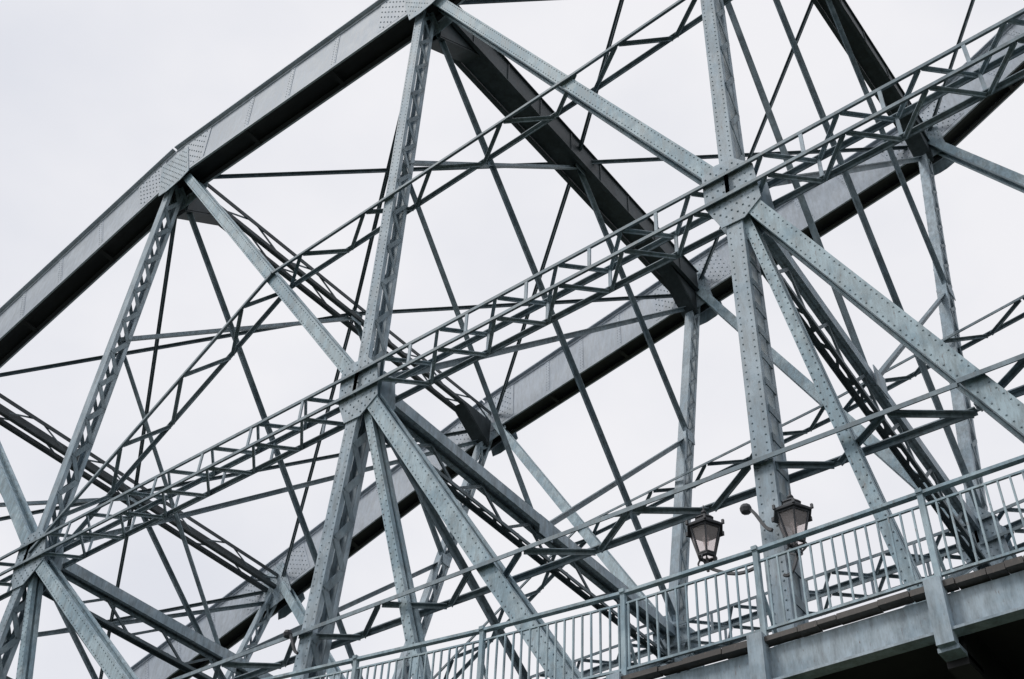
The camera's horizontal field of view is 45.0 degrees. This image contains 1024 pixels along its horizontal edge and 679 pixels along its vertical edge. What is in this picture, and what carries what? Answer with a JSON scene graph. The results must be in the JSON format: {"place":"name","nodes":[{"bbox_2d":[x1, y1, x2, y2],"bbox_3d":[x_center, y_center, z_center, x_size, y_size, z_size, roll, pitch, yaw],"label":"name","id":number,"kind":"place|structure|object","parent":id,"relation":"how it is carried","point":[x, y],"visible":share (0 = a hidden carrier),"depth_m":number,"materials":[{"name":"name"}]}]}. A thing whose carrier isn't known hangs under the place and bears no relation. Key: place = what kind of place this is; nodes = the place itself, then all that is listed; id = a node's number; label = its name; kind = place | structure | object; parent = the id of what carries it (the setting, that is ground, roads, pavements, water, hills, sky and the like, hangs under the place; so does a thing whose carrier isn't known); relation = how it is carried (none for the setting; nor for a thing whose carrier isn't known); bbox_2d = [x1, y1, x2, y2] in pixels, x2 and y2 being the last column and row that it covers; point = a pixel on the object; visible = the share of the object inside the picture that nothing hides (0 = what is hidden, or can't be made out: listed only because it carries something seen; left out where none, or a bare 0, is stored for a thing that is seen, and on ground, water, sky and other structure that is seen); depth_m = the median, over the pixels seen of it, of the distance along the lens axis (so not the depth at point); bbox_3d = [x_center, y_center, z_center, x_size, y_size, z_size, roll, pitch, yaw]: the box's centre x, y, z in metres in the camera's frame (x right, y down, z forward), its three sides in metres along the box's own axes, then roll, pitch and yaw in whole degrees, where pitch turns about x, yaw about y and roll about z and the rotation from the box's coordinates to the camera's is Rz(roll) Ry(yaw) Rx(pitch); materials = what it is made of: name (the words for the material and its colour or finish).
{"place":"outdoors","nodes":[
{"label":"outdoors","id":0,"kind":"place"},
{"bbox_2d":[1,0,1021,678],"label":"rivets","id":1,"kind":"object","parent":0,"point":[507,392],"visible":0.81,"depth_m":22.63,"materials":[{"name":"paint"}]},
{"bbox_2d":[0,0,1023,678],"label":"sky","id":2,"kind":"structure","parent":0,"point":[94,94],"materials":[{"name":"white"}]},
{"bbox_2d":[606,571,1023,678],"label":"deck fascia","id":3,"kind":"structure","parent":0,"point":[941,618],"depth_m":12.46,"materials":[{"name":"grey metal"}]},
{"bbox_2d":[262,454,1023,678],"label":"bridge railing","id":4,"kind":"object","parent":3,"relation":"on","point":[625,649],"visible":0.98,"depth_m":14.19,"materials":[{"name":"grey metal"}]},
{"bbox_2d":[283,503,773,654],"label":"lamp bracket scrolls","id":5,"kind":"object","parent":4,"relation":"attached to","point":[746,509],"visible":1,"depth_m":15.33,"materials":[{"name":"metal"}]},
{"bbox_2d":[685,505,753,575],"bbox_3d":[2.629,2.510,15.545,0.981,1.212,0.484,-26,-51,27],"label":"street lamp","id":6,"kind":"object","parent":3,"relation":"on","point":[704,526],"visible":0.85,"depth_m":15.66,"materials":[{"name":"metal"}]},
{"bbox_2d":[621,556,1023,678],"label":"deck edge strip","id":7,"kind":"object","parent":3,"relation":"on","point":[981,576],"visible":0.98,"depth_m":12.87,"materials":[{"name":"grey metal"}]},
{"bbox_2d":[814,618,1023,678],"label":"deck underside","id":8,"kind":"object","parent":3,"relation":"attached to","point":[996,652],"visible":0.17,"depth_m":12.79,"materials":[{"name":"metal"}]},
{"bbox_2d":[0,0,986,678],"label":"posts","id":9,"kind":"object","parent":8,"relation":"on","point":[768,498],"visible":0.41,"depth_m":25.02,"materials":[{"name":"metal"}]},
{"bbox_2d":[0,0,982,678],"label":"sway bracing","id":10,"kind":"object","parent":9,"relation":"attached to","point":[436,524],"visible":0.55,"depth_m":31.47,"materials":[{"name":"paint"}]},
{"bbox_2d":[0,0,987,678],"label":"post lacing","id":11,"kind":"object","parent":9,"relation":"attached to","point":[338,536],"visible":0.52,"depth_m":27.21,"materials":[{"name":"paint"}]},
{"bbox_2d":[0,0,1023,678],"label":"top chord","id":12,"kind":"object","parent":9,"relation":"on","point":[316,62],"visible":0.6,"depth_m":40.27,"materials":[{"name":"paint"}]},
{"bbox_2d":[0,0,974,678],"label":"wind bracing","id":13,"kind":"object","parent":12,"relation":"attached to","point":[376,218],"visible":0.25,"depth_m":39.73,"materials":[{"name":"paint"}]},
{"bbox_2d":[0,0,1023,678],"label":"bridge arch beams","id":14,"kind":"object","parent":12,"relation":"attached to","point":[140,224],"visible":0.57,"depth_m":37.46,"materials":[{"name":"grey metal"}]},
{"bbox_2d":[0,8,1023,677],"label":"chord","id":15,"kind":"object","parent":9,"relation":"attached to","point":[918,128],"visible":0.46,"depth_m":21.90,"materials":[{"name":"paint"}]},
{"bbox_2d":[0,18,1023,678],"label":"chord lacing","id":16,"kind":"object","parent":15,"relation":"attached to","point":[488,334],"visible":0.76,"depth_m":21.99,"materials":[{"name":"grey metal"}]},
{"bbox_2d":[11,0,1016,672],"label":"gusset plates","id":17,"kind":"object","parent":9,"relation":"attached to","point":[719,218],"visible":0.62,"depth_m":24.58,"materials":[{"name":"paint"}]},
{"bbox_2d":[0,0,933,678],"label":"portal beams","id":18,"kind":"structure","parent":17,"relation":"attached to","point":[498,80],"depth_m":38.26,"materials":[{"name":"grey metal"}]},
{"bbox_2d":[0,211,488,580],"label":"portal lacing","id":19,"kind":"object","parent":18,"relation":"attached to","point":[261,250],"visible":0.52,"depth_m":40.80,"materials":[{"name":"grey metal"}]},
{"bbox_2d":[42,265,990,678],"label":"cross beam lacing","id":20,"kind":"object","parent":17,"relation":"attached to","point":[848,383],"visible":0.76,"depth_m":24.41,"materials":[{"name":"grey metal"}]},
{"bbox_2d":[61,232,979,678],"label":"cross beams","id":21,"kind":"structure","parent":17,"relation":"attached to","point":[423,430],"depth_m":25.72,"materials":[{"name":"grey metal"}]},
{"bbox_2d":[50,0,1023,678],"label":"strut lacing","id":22,"kind":"object","parent":17,"relation":"attached to","point":[860,440],"visible":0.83,"depth_m":24.14,"materials":[{"name":"paint"}]},
{"bbox_2d":[28,0,1023,678],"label":"struts","id":23,"kind":"object","parent":9,"relation":"attached to","point":[750,492],"visible":0.64,"depth_m":24.13,"materials":[{"name":"paint"}]},
{"bbox_2d":[771,489,813,577],"bbox_3d":[3.414,2.299,14.921,0.554,1.212,0.484,-26,-51,27],"label":"street lamp","id":24,"kind":"object","parent":9,"relation":"attached to","point":[791,512],"visible":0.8,"depth_m":14.97,"materials":[{"name":"metal"}]},
{"bbox_2d":[0,0,1023,678],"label":"diagonals","id":25,"kind":"object","parent":8,"relation":"on","point":[112,662],"visible":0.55,"depth_m":21.04,"materials":[{"name":"teal paint"}]}
]}

